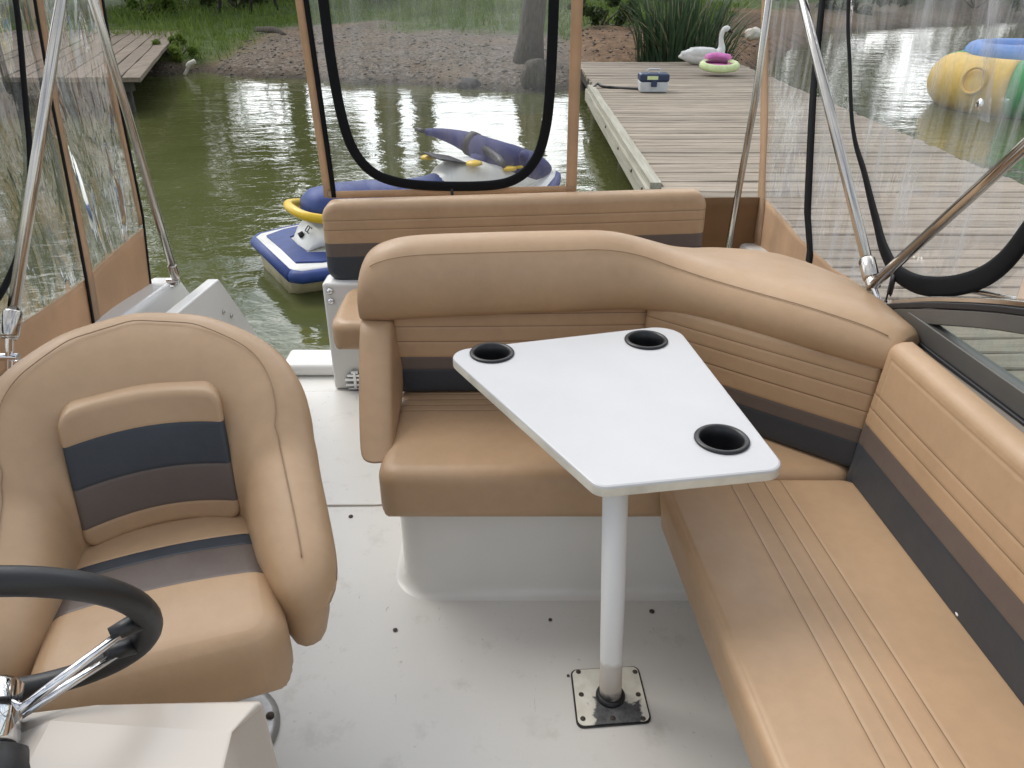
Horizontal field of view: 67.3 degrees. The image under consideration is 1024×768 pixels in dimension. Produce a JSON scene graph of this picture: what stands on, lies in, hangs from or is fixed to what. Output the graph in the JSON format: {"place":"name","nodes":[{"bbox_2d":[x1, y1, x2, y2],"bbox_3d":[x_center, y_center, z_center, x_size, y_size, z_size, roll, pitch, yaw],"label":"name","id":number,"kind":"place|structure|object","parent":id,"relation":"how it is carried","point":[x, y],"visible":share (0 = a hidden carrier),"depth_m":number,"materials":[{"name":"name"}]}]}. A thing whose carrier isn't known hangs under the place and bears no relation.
{"place":"outdoors","nodes":[
{"label":"outdoors","id":0,"kind":"place"},
{"bbox_2d":[183,59,195,75],"bbox_3d":[-6.204,-6.087,14.789,0.279,0.300,0.092,-4,29,-7],"label":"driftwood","id":1,"kind":"object","parent":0,"point":[190,63],"visible":1,"depth_m":14.74,"materials":[{"name":"white wood"}]},
{"bbox_2d":[1,0,749,65],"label":"grass","id":2,"kind":"structure","parent":0,"point":[185,21],"depth_m":19.90,"materials":[{"name":"green plant"}]},
{"bbox_2d":[0,21,1023,358],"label":"water","id":3,"kind":"structure","parent":0,"point":[232,163],"depth_m":9.09,"materials":[{"name":"green liquid"}]},
{"bbox_2d":[250,127,560,293],"bbox_3d":[-0.645,-1.198,5.583,2.354,1.099,1.154,-19,34,-30],"label":"jet ski","id":4,"kind":"object","parent":3,"relation":"on","point":[293,258],"visible":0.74,"depth_m":5.27,"materials":[{"name":"blue plastic"}]},
{"bbox_2d":[456,77,480,88],"bbox_3d":[-0.748,-5.161,13.236,0.386,0.219,0.333,-10,30,-18],"label":"stone","id":5,"kind":"object","parent":3,"relation":"in","point":[466,83],"visible":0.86,"depth_m":13.14,"materials":[{"name":"grey stone"}]},
{"bbox_2d":[91,243,936,767],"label":"motorboat","id":6,"kind":"object","parent":3,"relation":"on","point":[459,643],"visible":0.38,"depth_m":1.96,"materials":[{"name":"white plastic"}]},
{"bbox_2d":[0,0,67,376],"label":"canopy pole","id":7,"kind":"object","parent":6,"relation":"attached to","point":[11,321],"visible":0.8,"depth_m":1.70,"materials":[{"name":"metal"}]},
{"bbox_2d":[0,0,151,371],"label":"side curtain","id":8,"kind":"object","parent":6,"relation":"attached to","point":[121,273],"visible":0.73,"depth_m":2.03,"materials":[{"name":"plastic"}]},
{"bbox_2d":[88,0,180,287],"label":"canopy pole","id":9,"kind":"object","parent":6,"relation":"attached to","point":[174,280],"visible":0.99,"depth_m":2.15,"materials":[{"name":"metal"}]},
{"bbox_2d":[0,565,278,767],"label":"helm console","id":10,"kind":"object","parent":6,"relation":"on","point":[206,735],"visible":1,"depth_m":0.79,"materials":[{"name":"white plastic"}]},
{"bbox_2d":[0,312,337,743],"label":"helm chair","id":11,"kind":"object","parent":6,"relation":"on","point":[168,463],"visible":0.88,"depth_m":1.46,"materials":[{"name":"leather"}]},
{"bbox_2d":[295,0,582,197],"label":"curtain","id":12,"kind":"object","parent":6,"relation":"attached to","point":[438,188],"visible":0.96,"depth_m":2.80,"materials":[{"name":"plastic"}]},
{"bbox_2d":[322,188,705,348],"bbox_3d":[0.022,-0.416,2.718,1.445,0.434,0.514,0,28,0],"label":"stern bench","id":13,"kind":"object","parent":6,"relation":"on","point":[356,230],"visible":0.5,"depth_m":2.80,"materials":[{"name":"beige leather"}]},
{"bbox_2d":[453,328,780,728],"bbox_3d":[0.200,0.343,1.751,0.561,0.726,0.624,-7,29,-12],"label":"dinette table","id":14,"kind":"object","parent":6,"relation":"on","point":[613,420],"visible":1,"depth_m":1.58,"materials":[{"name":"white plastic"}]},
{"bbox_2d":[357,230,920,516],"bbox_3d":[0.274,-0.075,2.032,1.363,0.587,0.651,0,28,0],"label":"bench","id":15,"kind":"object","parent":6,"relation":"on","point":[792,352],"visible":0.76,"depth_m":1.96,"materials":[{"name":"beige leather"}]},
{"bbox_2d":[702,197,759,248],"bbox_3d":[0.815,-0.600,3.038,0.310,0.275,0.012,0,29,1],"label":"canvas apron","id":16,"kind":"object","parent":6,"relation":"attached to","point":[717,218],"visible":0.37,"depth_m":3.01,"materials":[{"name":"brown fabric"}]},
{"bbox_2d":[725,0,772,247],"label":"canopy pole","id":17,"kind":"object","parent":6,"relation":"attached to","point":[754,102],"visible":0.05,"depth_m":2.65,"materials":[{"name":"metal"}]},
{"bbox_2d":[660,342,1023,767],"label":"side bench","id":18,"kind":"object","parent":6,"relation":"attached to","point":[868,612],"visible":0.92,"depth_m":1.40,"materials":[{"name":"beige leather"}]},
{"bbox_2d":[798,0,887,302],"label":"canopy pole","id":19,"kind":"object","parent":6,"relation":"attached to","point":[868,266],"visible":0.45,"depth_m":2.08,"materials":[{"name":"metal"}]},
{"bbox_2d":[754,0,1023,299],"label":"side curtain","id":20,"kind":"object","parent":19,"relation":"hanging from","point":[775,233],"visible":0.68,"depth_m":2.31,"materials":[{"name":"plastic"}]},
{"bbox_2d":[870,138,1023,287],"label":"canopy pole","id":21,"kind":"object","parent":19,"relation":"attached to","point":[1003,165],"visible":1,"depth_m":1.56,"materials":[{"name":"metal"}]},
{"bbox_2d":[887,277,1023,432],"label":"side windscreen","id":22,"kind":"object","parent":6,"relation":"attached to","point":[997,387],"visible":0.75,"depth_m":1.54,"materials":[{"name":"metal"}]},
{"bbox_2d":[580,62,1023,381],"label":"wooden dock","id":23,"kind":"object","parent":3,"relation":"in","point":[687,129],"visible":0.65,"depth_m":6.25,"materials":[{"name":"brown wood"}]},
{"bbox_2d":[593,82,637,89],"bbox_3d":[1.413,-3.976,10.294,0.644,0.072,0.196,9,30,17],"label":"rope","id":24,"kind":"object","parent":23,"relation":"on","point":[613,87],"visible":0.92,"depth_m":10.34,"materials":[{"name":"black fabric"}]},
{"bbox_2d":[638,68,669,91],"bbox_3d":[1.850,-3.980,10.062,0.384,0.280,0.270,0,28,0],"label":"tackle box","id":25,"kind":"object","parent":23,"relation":"on","point":[648,81],"visible":1,"depth_m":9.98,"materials":[{"name":"grey plastic"}]},
{"bbox_2d":[678,26,732,64],"bbox_3d":[3.210,-5.616,12.768,0.864,0.612,0.323,0,28,0],"label":"swan","id":26,"kind":"object","parent":23,"relation":"on","point":[694,55],"visible":0.84,"depth_m":12.72,"materials":[{"name":"white plastic"}]},
{"bbox_2d":[699,52,739,72],"bbox_3d":[3.120,-4.831,11.556,0.609,0.256,0.439,0,28,0],"label":"inflatable swim ring","id":27,"kind":"object","parent":23,"relation":"on","point":[716,62],"visible":1,"depth_m":11.54,"materials":[{"name":"yellow plastic"}]},
{"bbox_2d":[927,38,1023,118],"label":"inflatable tube","id":28,"kind":"object","parent":3,"relation":"on","point":[990,72],"visible":0.93,"depth_m":10.87,"materials":[{"name":"yellow plastic"}]},
{"bbox_2d":[0,0,1023,92],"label":"ground","id":29,"kind":"structure","parent":0,"point":[786,32],"depth_m":16.72,"materials":[{"name":"brown soil"}]},
{"bbox_2d":[0,30,175,111],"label":"wooden landing","id":30,"kind":"object","parent":29,"relation":"on","point":[137,58],"visible":0.58,"depth_m":12.61,"materials":[{"name":"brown wood"}]},
{"bbox_2d":[121,0,177,19],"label":"bush","id":31,"kind":"object","parent":29,"relation":"on","point":[163,6],"visible":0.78,"depth_m":20.86,"materials":[{"name":"green plant"}]},
{"bbox_2d":[150,32,198,62],"bbox_3d":[-6.837,-6.706,15.380,0.967,0.642,1.247,0,28,0],"label":"bush","id":32,"kind":"object","parent":29,"relation":"on","point":[176,53],"visible":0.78,"depth_m":15.15,"materials":[{"name":"green plant"}]},
{"bbox_2d":[218,0,220,13],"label":"slanting post","id":33,"kind":"object","parent":29,"relation":"on","point":[219,5],"depth_m":21.72,"materials":[{"name":"brown wood"}]},
{"bbox_2d":[199,0,267,8],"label":"bush","id":34,"kind":"object","parent":29,"relation":"on","point":[239,5],"visible":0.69,"depth_m":22.55,"materials":[{"name":"green plant"}]},
{"bbox_2d":[249,0,252,13],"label":"slanting post","id":35,"kind":"object","parent":29,"relation":"on","point":[251,3],"depth_m":21.18,"materials":[{"name":"brown wood"}]},
{"bbox_2d":[254,26,286,34],"bbox_3d":[-5.599,-8.218,17.923,0.208,0.220,1.469,-24,36,-36],"label":"fallen branch","id":36,"kind":"object","parent":29,"relation":"on","point":[270,29],"visible":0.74,"depth_m":17.89,"materials":[{"name":"brown wood"}]},
{"bbox_2d":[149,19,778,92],"bbox_3d":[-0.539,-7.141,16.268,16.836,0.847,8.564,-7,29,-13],"label":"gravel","id":37,"kind":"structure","parent":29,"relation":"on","point":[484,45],"depth_m":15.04,"materials":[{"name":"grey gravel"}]},
{"bbox_2d":[513,0,546,63],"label":"tree trunk","id":38,"kind":"object","parent":29,"relation":"on","point":[530,43],"visible":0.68,"depth_m":13.69,"materials":[{"name":"grey plant"}]},
{"bbox_2d":[520,58,545,90],"bbox_3d":[0.370,-5.159,12.911,0.447,0.585,0.396,9,30,16],"label":"boulder","id":39,"kind":"object","parent":29,"relation":"on","point":[533,75],"visible":0.82,"depth_m":12.76,"materials":[{"name":"grey stone"}]},
{"bbox_2d":[567,0,638,25],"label":"bush","id":40,"kind":"object","parent":29,"relation":"on","point":[597,15],"visible":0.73,"depth_m":16.14,"materials":[{"name":"green plant"}]},
{"bbox_2d":[614,0,760,61],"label":"reed clump","id":41,"kind":"object","parent":29,"relation":"on","point":[677,32],"visible":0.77,"depth_m":13.64,"materials":[{"name":"green plant"}]},
{"bbox_2d":[745,27,760,41],"bbox_3d":[5.287,-7.637,16.798,0.412,0.299,0.346,0,28,0],"label":"boulder","id":42,"kind":"object","parent":29,"relation":"on","point":[757,30],"visible":0.84,"depth_m":16.68,"materials":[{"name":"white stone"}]},
{"bbox_2d":[775,0,912,15],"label":"bush","id":43,"kind":"object","parent":29,"relation":"on","point":[865,9],"visible":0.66,"depth_m":27.44,"materials":[{"name":"green plant"}]},
{"bbox_2d":[964,0,1023,11],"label":"bush","id":44,"kind":"object","parent":29,"relation":"on","point":[1019,4],"visible":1,"depth_m":29.86,"materials":[{"name":"green plant"}]}
]}

